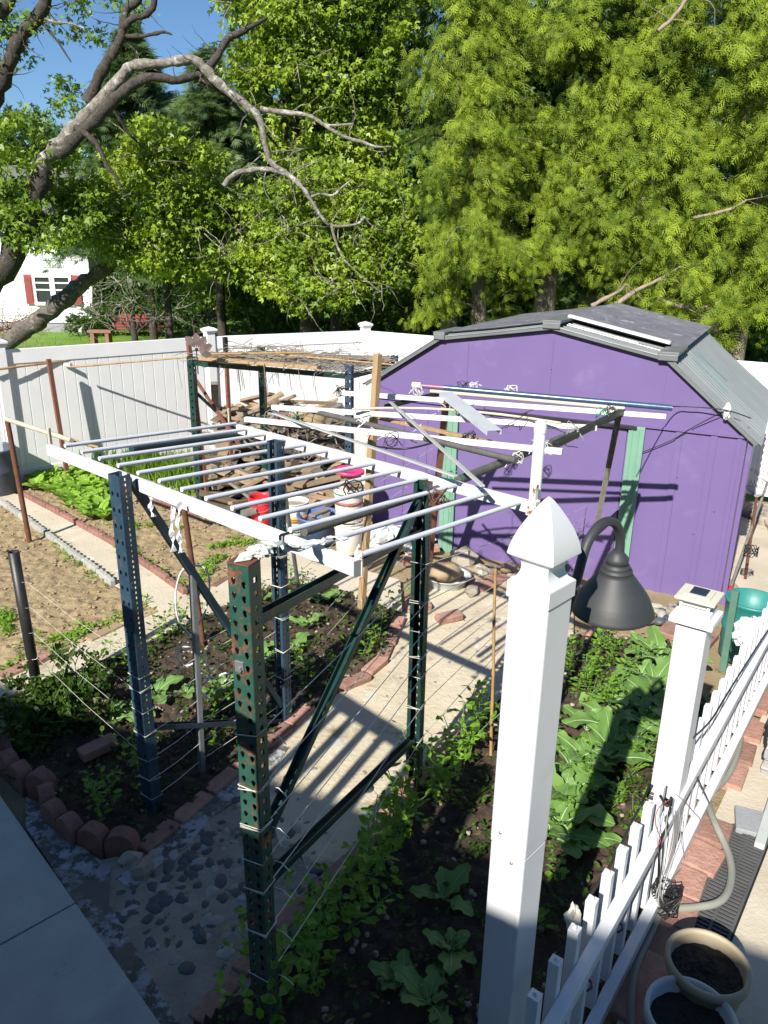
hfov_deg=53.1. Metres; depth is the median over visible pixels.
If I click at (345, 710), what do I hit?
pebble path
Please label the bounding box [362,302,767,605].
garden shed
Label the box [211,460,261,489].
plank
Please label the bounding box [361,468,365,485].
bucket
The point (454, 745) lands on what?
pea plant
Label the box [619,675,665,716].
broccoli plant
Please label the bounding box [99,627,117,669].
pea plant
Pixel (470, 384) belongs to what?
wire tie
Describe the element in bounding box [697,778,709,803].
black cable
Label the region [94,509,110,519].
lettuce plant
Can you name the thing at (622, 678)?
pea plant
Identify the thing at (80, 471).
lettuce plant
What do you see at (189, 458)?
plank
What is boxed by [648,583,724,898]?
fence post
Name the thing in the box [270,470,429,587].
string
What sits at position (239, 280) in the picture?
tree
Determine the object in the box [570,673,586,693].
pea plant
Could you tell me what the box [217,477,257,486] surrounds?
log
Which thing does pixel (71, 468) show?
lettuce plant
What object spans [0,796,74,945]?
sidewalk slab
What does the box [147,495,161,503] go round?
edging block
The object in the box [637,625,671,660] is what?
broccoli plant
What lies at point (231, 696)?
broccoli plant
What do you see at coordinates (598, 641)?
pea plant
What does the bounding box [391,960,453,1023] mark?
broccoli plant
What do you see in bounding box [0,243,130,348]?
leaning trunk
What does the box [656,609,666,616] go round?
stone
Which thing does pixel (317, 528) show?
underside pipe
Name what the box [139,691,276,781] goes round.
string
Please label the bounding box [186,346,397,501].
wire shelf rack
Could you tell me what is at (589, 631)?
paver
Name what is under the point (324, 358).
bamboo cane
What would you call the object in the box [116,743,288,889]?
cement strip
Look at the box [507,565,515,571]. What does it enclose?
stone
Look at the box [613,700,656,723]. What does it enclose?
broccoli plant
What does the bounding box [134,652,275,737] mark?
string
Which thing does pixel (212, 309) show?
tree
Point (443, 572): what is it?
rock
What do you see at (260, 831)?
string
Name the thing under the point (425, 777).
edging brick
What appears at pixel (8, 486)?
barrel
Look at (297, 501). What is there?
bucket
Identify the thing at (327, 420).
plank
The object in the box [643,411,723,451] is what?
black cable
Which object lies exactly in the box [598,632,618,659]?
pea plant
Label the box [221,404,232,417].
plank
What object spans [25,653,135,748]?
string
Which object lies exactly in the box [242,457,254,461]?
plank
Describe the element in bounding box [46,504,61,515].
edging block
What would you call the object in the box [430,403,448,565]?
wooden post
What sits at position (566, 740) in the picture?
broccoli plant
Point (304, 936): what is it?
pea plant
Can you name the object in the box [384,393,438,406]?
trellis pipe
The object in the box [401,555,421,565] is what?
loose brick
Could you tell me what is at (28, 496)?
edging block
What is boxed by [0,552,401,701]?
garden path
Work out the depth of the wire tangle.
3.57 m
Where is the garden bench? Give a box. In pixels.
[87,329,113,343]
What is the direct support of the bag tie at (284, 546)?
attached to the rack frame at (247, 617)
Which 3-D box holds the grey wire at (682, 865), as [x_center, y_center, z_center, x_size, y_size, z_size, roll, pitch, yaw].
[1.373,1.637,3.613,0.017,0.517,0.477,14,23,33]
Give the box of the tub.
[296,507,335,545]
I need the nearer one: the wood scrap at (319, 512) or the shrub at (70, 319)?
the wood scrap at (319, 512)
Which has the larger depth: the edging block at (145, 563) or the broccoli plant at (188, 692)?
the edging block at (145, 563)
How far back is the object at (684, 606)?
3.24 m
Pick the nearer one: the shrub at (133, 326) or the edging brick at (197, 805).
the edging brick at (197, 805)
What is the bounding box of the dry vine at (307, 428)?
[266,415,369,429]
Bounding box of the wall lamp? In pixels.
[570,516,654,630]
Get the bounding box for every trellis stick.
[352,407,560,423]
[430,389,624,409]
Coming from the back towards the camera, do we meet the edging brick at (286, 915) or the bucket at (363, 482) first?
the bucket at (363, 482)
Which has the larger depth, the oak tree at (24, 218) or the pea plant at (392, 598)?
the oak tree at (24, 218)
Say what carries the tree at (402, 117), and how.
on the lawn at (30, 343)
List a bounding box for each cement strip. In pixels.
[26,797,176,1023]
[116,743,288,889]
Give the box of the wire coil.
[743,544,758,557]
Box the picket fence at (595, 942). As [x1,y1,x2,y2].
[524,603,767,1023]
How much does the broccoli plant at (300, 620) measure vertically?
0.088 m
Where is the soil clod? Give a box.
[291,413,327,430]
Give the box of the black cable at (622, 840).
[582,783,650,906]
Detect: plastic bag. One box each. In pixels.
[246,543,273,558]
[369,524,411,552]
[404,538,435,554]
[732,616,757,645]
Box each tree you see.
[0,0,391,292]
[0,102,62,164]
[4,121,83,165]
[25,110,139,164]
[40,22,189,339]
[45,109,270,338]
[79,112,205,329]
[116,90,204,336]
[128,43,280,335]
[171,274,246,320]
[176,115,298,334]
[203,0,443,332]
[204,149,428,331]
[211,132,349,330]
[223,81,369,327]
[275,77,491,332]
[334,5,575,332]
[342,0,541,331]
[348,0,587,334]
[377,0,589,332]
[435,0,684,322]
[436,0,756,322]
[463,0,720,319]
[504,0,732,312]
[524,0,767,362]
[552,0,767,337]
[601,37,767,352]
[627,0,767,340]
[661,0,767,360]
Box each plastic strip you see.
[272,413,457,477]
[389,402,484,486]
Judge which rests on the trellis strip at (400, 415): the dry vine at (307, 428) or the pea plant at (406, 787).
the dry vine at (307, 428)
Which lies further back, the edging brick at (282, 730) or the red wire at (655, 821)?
the edging brick at (282, 730)
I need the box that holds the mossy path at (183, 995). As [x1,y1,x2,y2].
[101,793,316,1023]
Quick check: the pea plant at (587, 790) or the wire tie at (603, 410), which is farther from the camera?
the wire tie at (603, 410)
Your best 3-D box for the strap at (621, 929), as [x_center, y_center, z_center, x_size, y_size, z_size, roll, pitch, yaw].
[0.961,1.723,3.197,0.064,0.017,0.064,-10,22,-29]
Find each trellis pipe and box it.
[293,404,517,463]
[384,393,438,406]
[412,382,672,410]
[454,416,622,482]
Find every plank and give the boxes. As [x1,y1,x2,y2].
[168,454,192,459]
[191,461,221,466]
[194,492,249,507]
[198,356,320,369]
[199,489,248,507]
[205,455,228,458]
[206,464,252,484]
[206,501,250,516]
[209,427,225,429]
[210,352,390,360]
[210,416,220,422]
[210,429,232,476]
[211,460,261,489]
[212,492,240,496]
[213,430,220,447]
[216,508,256,524]
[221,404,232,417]
[221,439,260,463]
[222,420,247,430]
[223,403,243,412]
[223,504,236,511]
[224,463,239,474]
[227,442,244,464]
[228,462,291,496]
[228,482,249,498]
[228,499,247,504]
[231,407,251,412]
[231,416,243,420]
[234,391,283,421]
[235,469,306,495]
[236,447,253,450]
[238,408,259,417]
[239,439,284,455]
[239,455,259,458]
[240,392,274,401]
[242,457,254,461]
[247,401,270,416]
[253,416,328,436]
[260,468,307,494]
[263,471,297,478]
[266,474,340,492]
[274,432,305,438]
[275,399,333,404]
[276,403,293,418]
[277,394,296,403]
[282,460,291,487]
[284,450,293,453]
[285,432,310,455]
[292,457,328,487]
[306,474,340,498]
[309,437,331,442]
[309,493,321,503]
[309,493,331,500]
[311,467,322,473]
[311,476,324,493]
[313,461,343,479]
[316,398,337,406]
[317,488,333,494]
[322,490,333,496]
[325,415,344,422]
[325,425,349,448]
[330,403,341,408]
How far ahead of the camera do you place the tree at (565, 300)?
20.07 m
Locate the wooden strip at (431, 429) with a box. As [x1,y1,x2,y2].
[378,417,518,450]
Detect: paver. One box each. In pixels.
[584,625,629,640]
[659,622,718,648]
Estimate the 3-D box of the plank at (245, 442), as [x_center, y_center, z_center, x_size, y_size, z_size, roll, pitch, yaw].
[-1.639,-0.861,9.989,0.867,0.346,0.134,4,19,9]
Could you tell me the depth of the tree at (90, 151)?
27.74 m
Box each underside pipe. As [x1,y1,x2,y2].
[129,432,244,451]
[300,485,439,535]
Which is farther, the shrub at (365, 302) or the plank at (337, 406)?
the shrub at (365, 302)
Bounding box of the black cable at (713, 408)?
[673,406,750,418]
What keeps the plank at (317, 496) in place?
on the plank
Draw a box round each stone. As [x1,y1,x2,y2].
[0,664,24,679]
[22,651,50,665]
[85,622,122,641]
[120,608,157,624]
[460,575,474,584]
[500,567,513,573]
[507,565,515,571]
[651,602,659,607]
[653,617,665,624]
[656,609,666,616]
[662,614,670,622]
[742,502,765,516]
[746,506,767,520]
[757,515,766,525]
[763,514,767,527]
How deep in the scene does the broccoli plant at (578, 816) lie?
4.16 m
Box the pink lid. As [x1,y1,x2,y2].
[334,465,364,476]
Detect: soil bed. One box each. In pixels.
[0,507,149,671]
[12,582,400,842]
[23,477,261,595]
[194,634,731,1023]
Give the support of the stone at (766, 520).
on the garden ground at (12, 798)
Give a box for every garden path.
[0,494,186,608]
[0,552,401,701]
[138,475,247,528]
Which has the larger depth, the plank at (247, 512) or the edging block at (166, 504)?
the edging block at (166, 504)
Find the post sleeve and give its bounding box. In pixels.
[222,337,227,351]
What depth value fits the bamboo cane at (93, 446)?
6.73 m
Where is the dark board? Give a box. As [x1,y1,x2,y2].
[210,381,218,407]
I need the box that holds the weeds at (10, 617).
[0,518,258,670]
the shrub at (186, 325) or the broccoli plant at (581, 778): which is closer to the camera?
the broccoli plant at (581, 778)
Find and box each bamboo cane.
[0,360,70,369]
[70,357,185,367]
[73,439,98,447]
[211,352,311,354]
[275,354,392,364]
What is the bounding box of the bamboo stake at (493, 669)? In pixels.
[489,568,496,755]
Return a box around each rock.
[116,850,142,867]
[131,855,154,880]
[147,848,158,858]
[429,562,462,582]
[449,545,478,566]
[465,585,478,597]
[472,563,490,579]
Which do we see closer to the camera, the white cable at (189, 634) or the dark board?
the white cable at (189, 634)
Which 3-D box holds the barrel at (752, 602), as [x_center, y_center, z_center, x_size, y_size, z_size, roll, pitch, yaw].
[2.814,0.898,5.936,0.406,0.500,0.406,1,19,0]
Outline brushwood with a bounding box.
[252,389,344,466]
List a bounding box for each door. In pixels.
[453,414,534,564]
[540,421,627,578]
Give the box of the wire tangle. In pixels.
[651,877,683,920]
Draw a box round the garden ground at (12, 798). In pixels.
[0,442,767,1023]
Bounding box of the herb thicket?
[0,631,121,753]
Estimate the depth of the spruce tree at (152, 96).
21.18 m
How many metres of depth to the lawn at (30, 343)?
26.49 m
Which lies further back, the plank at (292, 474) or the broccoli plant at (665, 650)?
the plank at (292, 474)
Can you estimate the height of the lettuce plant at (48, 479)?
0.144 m
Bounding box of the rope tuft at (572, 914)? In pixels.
[563,901,581,930]
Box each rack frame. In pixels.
[108,439,291,813]
[226,480,432,1023]
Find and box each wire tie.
[262,409,277,419]
[282,411,300,420]
[333,385,350,399]
[333,479,363,494]
[356,415,370,428]
[383,431,402,447]
[409,386,422,395]
[428,487,450,505]
[447,469,463,479]
[460,430,475,438]
[469,381,481,387]
[501,410,531,428]
[504,385,517,390]
[505,451,523,466]
[529,440,550,454]
[566,420,583,440]
[595,407,608,417]
[606,405,615,413]
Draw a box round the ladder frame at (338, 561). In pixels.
[46,408,540,577]
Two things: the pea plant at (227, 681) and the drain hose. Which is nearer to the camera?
the drain hose
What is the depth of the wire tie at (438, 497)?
3.88 m
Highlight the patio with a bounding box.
[617,501,767,1023]
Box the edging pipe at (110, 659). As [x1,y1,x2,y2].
[76,652,126,676]
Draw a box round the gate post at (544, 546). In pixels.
[478,496,581,1023]
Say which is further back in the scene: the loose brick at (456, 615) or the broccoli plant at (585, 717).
the loose brick at (456, 615)
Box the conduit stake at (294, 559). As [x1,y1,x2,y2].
[283,484,299,588]
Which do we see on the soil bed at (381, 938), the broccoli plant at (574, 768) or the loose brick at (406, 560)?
the broccoli plant at (574, 768)
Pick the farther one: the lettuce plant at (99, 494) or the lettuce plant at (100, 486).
the lettuce plant at (100, 486)
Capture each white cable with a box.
[175,568,230,681]
[193,565,211,700]
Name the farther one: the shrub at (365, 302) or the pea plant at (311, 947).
the shrub at (365, 302)
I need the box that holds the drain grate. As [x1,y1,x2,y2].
[694,823,767,941]
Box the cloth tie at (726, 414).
[722,402,730,419]
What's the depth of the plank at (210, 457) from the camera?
9.83 m
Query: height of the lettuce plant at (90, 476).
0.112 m
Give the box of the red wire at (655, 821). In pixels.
[655,799,670,849]
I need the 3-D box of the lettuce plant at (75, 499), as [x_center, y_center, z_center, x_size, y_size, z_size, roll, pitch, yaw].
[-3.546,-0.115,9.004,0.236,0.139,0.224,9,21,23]
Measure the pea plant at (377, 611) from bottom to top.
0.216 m
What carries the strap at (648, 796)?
attached to the fence post at (696, 616)
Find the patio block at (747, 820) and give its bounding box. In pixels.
[734,805,763,836]
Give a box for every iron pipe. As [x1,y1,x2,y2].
[4,417,31,542]
[181,509,205,645]
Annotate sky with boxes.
[0,0,750,221]
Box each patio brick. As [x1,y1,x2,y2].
[606,975,648,1023]
[627,949,666,986]
[648,921,679,956]
[658,891,699,929]
[681,837,725,878]
[695,814,732,848]
[712,758,748,791]
[730,739,756,766]
[743,693,767,717]
[743,719,764,744]
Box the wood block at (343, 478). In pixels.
[340,475,360,487]
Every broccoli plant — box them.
[74,688,109,700]
[82,699,133,724]
[122,700,155,721]
[127,675,183,703]
[174,683,210,698]
[207,672,238,696]
[226,690,234,699]
[257,641,279,659]
[262,587,291,599]
[267,632,309,650]
[289,613,323,626]
[307,591,338,601]
[321,588,345,601]
[367,948,411,990]
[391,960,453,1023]
[409,862,473,916]
[422,927,476,975]
[547,816,610,858]
[548,783,595,825]
[549,763,614,826]
[550,810,621,850]
[551,768,606,803]
[555,758,609,793]
[556,738,616,771]
[557,730,619,761]
[561,700,628,741]
[562,704,624,740]
[579,679,639,705]
[586,705,646,751]
[590,741,652,765]
[597,714,660,746]
[612,655,670,692]
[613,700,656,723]
[615,697,659,732]
[617,658,661,691]
[617,685,663,707]
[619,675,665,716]
[624,631,665,655]
[636,643,712,662]
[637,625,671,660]
[644,676,667,687]
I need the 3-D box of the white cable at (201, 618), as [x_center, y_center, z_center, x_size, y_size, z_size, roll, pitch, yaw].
[-1.043,0.713,4.454,0.117,0.883,0.010,1,19,0]
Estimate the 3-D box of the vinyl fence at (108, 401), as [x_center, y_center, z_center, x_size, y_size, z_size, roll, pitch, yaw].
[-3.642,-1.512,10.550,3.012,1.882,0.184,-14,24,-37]
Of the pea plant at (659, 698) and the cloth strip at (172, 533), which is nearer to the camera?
the cloth strip at (172, 533)
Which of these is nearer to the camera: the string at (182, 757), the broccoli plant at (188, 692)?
the string at (182, 757)
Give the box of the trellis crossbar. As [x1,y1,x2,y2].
[552,409,624,447]
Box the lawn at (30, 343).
[0,276,767,501]
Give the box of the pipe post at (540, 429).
[527,419,546,516]
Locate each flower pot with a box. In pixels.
[643,975,738,1023]
[664,928,752,1013]
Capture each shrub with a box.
[0,289,69,348]
[61,304,86,336]
[69,259,206,340]
[73,303,114,336]
[156,280,236,335]
[170,278,232,336]
[203,214,383,333]
[204,270,291,332]
[230,263,330,334]
[274,270,360,331]
[319,222,404,332]
[319,278,408,331]
[352,245,464,334]
[364,210,436,332]
[385,263,468,335]
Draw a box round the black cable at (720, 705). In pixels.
[693,629,767,738]
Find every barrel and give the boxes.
[0,442,18,496]
[718,588,767,662]
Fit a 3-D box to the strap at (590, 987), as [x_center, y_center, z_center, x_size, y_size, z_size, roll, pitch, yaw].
[0.766,1.807,2.944,0.064,0.017,0.064,-10,22,-29]
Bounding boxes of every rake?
[727,468,767,590]
[744,480,767,578]
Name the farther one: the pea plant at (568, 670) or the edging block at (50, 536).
the edging block at (50, 536)
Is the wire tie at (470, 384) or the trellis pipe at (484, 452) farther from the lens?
the wire tie at (470, 384)
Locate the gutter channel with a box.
[439,392,501,434]
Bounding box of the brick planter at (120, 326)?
[111,314,164,329]
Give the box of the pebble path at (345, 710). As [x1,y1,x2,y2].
[115,579,573,974]
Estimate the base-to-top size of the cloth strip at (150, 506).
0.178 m
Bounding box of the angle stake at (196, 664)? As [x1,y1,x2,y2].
[188,575,205,774]
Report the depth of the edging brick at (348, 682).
5.51 m
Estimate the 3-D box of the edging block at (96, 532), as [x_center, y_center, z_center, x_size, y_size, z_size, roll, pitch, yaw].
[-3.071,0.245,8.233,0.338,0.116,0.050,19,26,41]
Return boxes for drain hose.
[627,737,743,1023]
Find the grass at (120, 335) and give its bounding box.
[18,318,759,352]
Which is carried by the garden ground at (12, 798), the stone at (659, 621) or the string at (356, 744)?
the stone at (659, 621)
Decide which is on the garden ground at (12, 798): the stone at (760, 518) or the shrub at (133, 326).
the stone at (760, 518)
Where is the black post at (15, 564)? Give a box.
[7,549,40,681]
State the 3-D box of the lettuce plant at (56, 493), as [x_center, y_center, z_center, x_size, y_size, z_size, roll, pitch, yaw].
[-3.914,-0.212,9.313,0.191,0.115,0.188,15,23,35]
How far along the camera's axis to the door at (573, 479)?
7.24 m
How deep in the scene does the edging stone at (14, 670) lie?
5.57 m
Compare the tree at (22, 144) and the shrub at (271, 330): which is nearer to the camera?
the shrub at (271, 330)
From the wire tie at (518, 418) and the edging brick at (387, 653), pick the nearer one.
the wire tie at (518, 418)
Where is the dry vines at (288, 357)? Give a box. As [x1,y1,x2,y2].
[174,338,407,401]
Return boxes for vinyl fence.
[0,326,219,485]
[0,397,6,451]
[215,321,372,445]
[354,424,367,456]
[368,331,767,496]
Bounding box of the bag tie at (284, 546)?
[234,535,348,561]
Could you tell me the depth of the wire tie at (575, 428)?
4.93 m
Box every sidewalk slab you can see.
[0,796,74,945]
[0,904,159,1023]
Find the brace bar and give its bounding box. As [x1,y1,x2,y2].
[197,379,240,444]
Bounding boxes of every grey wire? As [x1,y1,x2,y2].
[655,811,676,906]
[656,806,673,905]
[657,807,663,902]
[658,810,667,905]
[659,814,683,904]
[660,815,666,903]
[662,811,680,899]
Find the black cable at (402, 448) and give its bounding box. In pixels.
[368,440,436,449]
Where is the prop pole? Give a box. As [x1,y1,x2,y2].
[595,416,621,522]
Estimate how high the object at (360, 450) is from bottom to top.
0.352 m
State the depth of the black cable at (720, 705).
4.07 m
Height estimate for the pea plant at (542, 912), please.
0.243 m
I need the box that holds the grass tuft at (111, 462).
[79,449,117,467]
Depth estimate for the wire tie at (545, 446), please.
4.50 m
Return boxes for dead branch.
[591,257,653,307]
[615,264,706,303]
[642,0,715,32]
[656,293,738,327]
[693,194,767,218]
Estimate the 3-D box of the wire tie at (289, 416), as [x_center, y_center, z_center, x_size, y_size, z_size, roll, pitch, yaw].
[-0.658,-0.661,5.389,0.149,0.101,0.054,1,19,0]
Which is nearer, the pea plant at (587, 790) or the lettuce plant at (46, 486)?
the pea plant at (587, 790)
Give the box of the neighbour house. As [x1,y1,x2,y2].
[0,165,147,332]
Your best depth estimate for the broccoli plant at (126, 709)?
5.08 m
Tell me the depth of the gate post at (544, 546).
2.37 m
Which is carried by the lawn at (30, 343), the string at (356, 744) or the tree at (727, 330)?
the tree at (727, 330)
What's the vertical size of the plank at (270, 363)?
0.035 m
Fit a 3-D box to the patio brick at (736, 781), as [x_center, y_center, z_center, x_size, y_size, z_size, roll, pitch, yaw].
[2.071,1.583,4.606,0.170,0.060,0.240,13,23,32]
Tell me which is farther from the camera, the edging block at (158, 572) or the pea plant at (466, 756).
the edging block at (158, 572)
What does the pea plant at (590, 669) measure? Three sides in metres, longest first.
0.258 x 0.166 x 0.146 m
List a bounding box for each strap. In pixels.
[279,532,289,553]
[586,979,592,991]
[617,922,622,932]
[646,790,668,802]
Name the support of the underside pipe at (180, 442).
attached to the ladder frame at (338, 561)
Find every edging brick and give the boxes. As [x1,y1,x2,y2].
[139,818,180,854]
[170,791,213,823]
[188,972,241,1023]
[204,766,238,794]
[211,576,227,586]
[231,750,262,770]
[232,940,270,978]
[261,722,294,749]
[269,888,310,932]
[284,703,314,726]
[315,854,357,892]
[340,671,371,691]
[346,827,382,862]
[361,655,387,676]
[371,796,404,829]
[377,644,393,659]
[383,628,400,645]
[389,616,405,629]
[398,769,429,797]
[422,743,450,770]
[444,726,476,742]
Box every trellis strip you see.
[244,416,562,454]
[271,405,596,430]
[342,390,665,418]
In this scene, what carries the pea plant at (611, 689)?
on the soil bed at (381, 938)
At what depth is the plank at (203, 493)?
8.90 m
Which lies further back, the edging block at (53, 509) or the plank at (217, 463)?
the plank at (217, 463)
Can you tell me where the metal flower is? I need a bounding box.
[185,333,211,373]
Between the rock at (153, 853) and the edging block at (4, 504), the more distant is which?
the edging block at (4, 504)
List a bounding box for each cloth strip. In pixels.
[148,496,155,516]
[169,488,176,551]
[175,501,184,552]
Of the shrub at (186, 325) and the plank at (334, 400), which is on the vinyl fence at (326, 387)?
the plank at (334, 400)
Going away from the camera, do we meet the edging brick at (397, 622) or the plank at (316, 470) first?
the edging brick at (397, 622)
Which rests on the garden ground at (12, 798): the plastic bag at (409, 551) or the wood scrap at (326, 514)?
the plastic bag at (409, 551)
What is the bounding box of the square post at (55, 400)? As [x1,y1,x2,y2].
[46,359,72,473]
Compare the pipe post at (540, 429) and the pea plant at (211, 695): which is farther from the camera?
the pea plant at (211, 695)
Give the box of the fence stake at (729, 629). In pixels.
[719,590,739,672]
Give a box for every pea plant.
[78,766,102,801]
[82,765,121,820]
[98,715,136,766]
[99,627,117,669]
[99,765,122,794]
[114,638,127,665]
[129,735,154,793]
[140,633,155,652]
[145,596,181,643]
[149,731,163,753]
[153,610,175,640]
[169,601,189,629]
[172,604,190,626]
[193,690,232,727]
[200,658,233,702]
[203,682,225,708]
[208,718,231,749]
[210,930,292,1023]
[222,907,298,994]
[222,915,297,990]
[257,650,274,679]
[276,909,332,955]
[279,869,337,944]
[283,953,329,1000]
[287,557,294,584]
[288,643,294,676]
[288,643,315,691]
[290,644,314,670]
[294,899,340,964]
[295,567,311,585]
[298,871,337,918]
[315,862,363,918]
[321,648,335,670]
[339,619,377,652]
[339,830,382,901]
[341,883,403,941]
[346,786,391,898]
[347,850,399,899]
[355,609,388,645]
[355,631,377,660]
[358,798,407,866]
[361,789,407,836]
[368,811,403,884]
[371,603,387,623]
[375,807,423,855]
[378,762,434,826]
[384,578,410,621]
[387,767,418,810]
[387,771,448,827]
[390,800,413,848]
[392,720,435,801]
[420,738,463,794]
[420,750,461,788]
[425,757,461,806]
[427,728,463,782]
[436,708,477,757]
[446,717,480,771]
[449,695,499,758]
[458,679,490,732]
[467,704,489,741]
[472,684,495,719]
[537,907,553,928]
[545,832,554,849]
[545,852,569,880]
[558,794,576,815]
[563,660,576,689]
[565,651,577,668]
[566,635,578,664]
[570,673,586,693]
[572,738,602,774]
[576,649,603,690]
[579,756,598,773]
[580,655,601,689]
[583,686,610,710]
[583,776,600,804]
[585,672,608,696]
[589,629,624,653]
[590,651,602,675]
[591,627,610,645]
[594,652,607,670]
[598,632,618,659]
[600,663,625,685]
[601,676,620,708]
[601,679,617,703]
[604,783,633,812]
[605,640,618,660]
[608,776,626,804]
[612,631,630,651]
[614,666,636,678]
[615,644,652,668]
[619,744,656,781]
[620,789,646,834]
[630,738,642,751]
[635,787,648,817]
[643,706,660,725]
[645,719,660,750]
[656,693,664,700]
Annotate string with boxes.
[17,603,129,685]
[21,578,126,654]
[21,629,133,718]
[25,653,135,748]
[128,630,225,679]
[129,625,255,693]
[131,632,274,714]
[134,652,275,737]
[137,673,276,761]
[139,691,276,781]
[141,706,277,799]
[235,506,586,744]
[237,517,584,797]
[240,525,583,837]
[242,532,583,871]
[243,538,582,897]
[246,559,570,940]
[248,566,573,984]
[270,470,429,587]
[271,448,432,558]
[273,520,422,652]
[274,509,407,620]
[274,553,407,679]
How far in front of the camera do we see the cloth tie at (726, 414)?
6.42 m
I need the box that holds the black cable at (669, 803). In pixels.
[656,795,672,896]
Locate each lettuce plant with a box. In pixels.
[22,474,47,489]
[25,471,45,481]
[31,472,52,478]
[38,477,62,484]
[40,465,59,475]
[42,484,61,494]
[47,483,62,489]
[49,471,67,478]
[50,477,62,484]
[50,490,68,498]
[55,477,76,485]
[55,485,75,490]
[56,489,74,497]
[57,494,69,502]
[60,500,74,507]
[61,465,75,471]
[62,479,84,488]
[63,490,85,498]
[64,475,82,481]
[67,494,90,503]
[69,469,85,475]
[76,479,101,488]
[77,491,97,499]
[77,504,91,513]
[79,479,96,485]
[80,500,98,506]
[81,495,101,505]
[81,510,99,518]
[82,473,100,479]
[83,499,111,512]
[85,486,102,491]
[86,487,108,494]
[88,495,110,508]
[90,490,109,496]
[93,481,105,488]
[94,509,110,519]
[98,479,108,486]
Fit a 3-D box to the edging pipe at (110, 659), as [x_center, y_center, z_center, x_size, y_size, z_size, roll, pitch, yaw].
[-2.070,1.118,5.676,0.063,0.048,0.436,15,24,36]
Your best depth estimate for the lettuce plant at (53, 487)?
9.52 m
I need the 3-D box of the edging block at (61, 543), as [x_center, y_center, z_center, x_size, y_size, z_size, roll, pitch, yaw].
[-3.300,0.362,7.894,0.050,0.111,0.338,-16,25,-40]
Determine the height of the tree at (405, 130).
9.596 m
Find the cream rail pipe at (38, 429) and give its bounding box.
[4,417,73,442]
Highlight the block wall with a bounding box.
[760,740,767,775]
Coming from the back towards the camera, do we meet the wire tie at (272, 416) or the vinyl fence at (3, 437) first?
the vinyl fence at (3, 437)
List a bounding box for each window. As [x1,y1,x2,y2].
[31,274,74,305]
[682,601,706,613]
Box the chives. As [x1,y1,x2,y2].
[116,448,218,496]
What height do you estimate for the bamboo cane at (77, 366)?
0.157 m
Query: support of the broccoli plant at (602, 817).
on the soil bed at (381, 938)
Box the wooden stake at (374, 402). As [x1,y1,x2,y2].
[356,353,381,621]
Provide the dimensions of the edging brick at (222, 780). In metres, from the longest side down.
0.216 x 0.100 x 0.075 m
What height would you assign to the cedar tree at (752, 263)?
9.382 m
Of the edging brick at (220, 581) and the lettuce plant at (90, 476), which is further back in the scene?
the lettuce plant at (90, 476)
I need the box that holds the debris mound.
[201,439,340,498]
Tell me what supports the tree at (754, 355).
on the lawn at (30, 343)
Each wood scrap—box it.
[309,508,329,516]
[309,513,316,520]
[321,509,330,518]
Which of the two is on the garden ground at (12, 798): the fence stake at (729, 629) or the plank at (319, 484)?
the fence stake at (729, 629)
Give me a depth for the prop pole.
6.17 m
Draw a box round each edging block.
[0,498,10,509]
[8,505,20,517]
[18,512,32,525]
[23,491,34,501]
[30,521,44,532]
[33,497,48,508]
[42,529,56,540]
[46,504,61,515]
[54,538,70,553]
[59,511,75,522]
[67,548,83,561]
[73,519,90,530]
[81,557,99,574]
[88,526,105,539]
[96,568,115,585]
[103,535,115,547]
[138,554,152,569]
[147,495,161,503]
[149,564,169,581]
[162,501,177,509]
[166,577,187,594]
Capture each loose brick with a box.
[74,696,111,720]
[77,733,118,762]
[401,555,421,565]
[404,601,431,612]
[421,544,439,551]
[435,609,462,624]
[470,580,493,591]
[486,574,510,584]
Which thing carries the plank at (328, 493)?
on the plank at (323, 493)
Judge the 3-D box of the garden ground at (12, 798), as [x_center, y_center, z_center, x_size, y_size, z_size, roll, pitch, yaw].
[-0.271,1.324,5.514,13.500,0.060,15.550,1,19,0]
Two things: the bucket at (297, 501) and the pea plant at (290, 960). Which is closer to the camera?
the pea plant at (290, 960)
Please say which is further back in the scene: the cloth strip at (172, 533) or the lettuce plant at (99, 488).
the lettuce plant at (99, 488)
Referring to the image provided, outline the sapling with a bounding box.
[175,280,248,326]
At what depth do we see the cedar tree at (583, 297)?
14.28 m
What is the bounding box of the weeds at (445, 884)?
[1,578,711,1023]
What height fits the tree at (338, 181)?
8.571 m
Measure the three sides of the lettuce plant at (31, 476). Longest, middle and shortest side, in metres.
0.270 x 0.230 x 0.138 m
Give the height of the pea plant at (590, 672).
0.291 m
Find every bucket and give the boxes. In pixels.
[248,492,269,525]
[286,496,308,535]
[333,485,364,523]
[334,518,362,555]
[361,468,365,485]
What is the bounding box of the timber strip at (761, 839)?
[754,801,767,849]
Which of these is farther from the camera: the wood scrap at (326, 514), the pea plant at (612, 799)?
the wood scrap at (326, 514)
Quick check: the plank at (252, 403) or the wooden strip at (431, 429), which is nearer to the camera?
the wooden strip at (431, 429)
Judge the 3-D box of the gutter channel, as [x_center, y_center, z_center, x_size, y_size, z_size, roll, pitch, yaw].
[0.568,-0.681,5.212,0.098,0.092,0.993,-4,20,-13]
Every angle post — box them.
[186,342,208,491]
[224,368,232,470]
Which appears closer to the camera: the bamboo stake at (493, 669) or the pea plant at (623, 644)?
the bamboo stake at (493, 669)
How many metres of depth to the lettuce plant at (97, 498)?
8.94 m

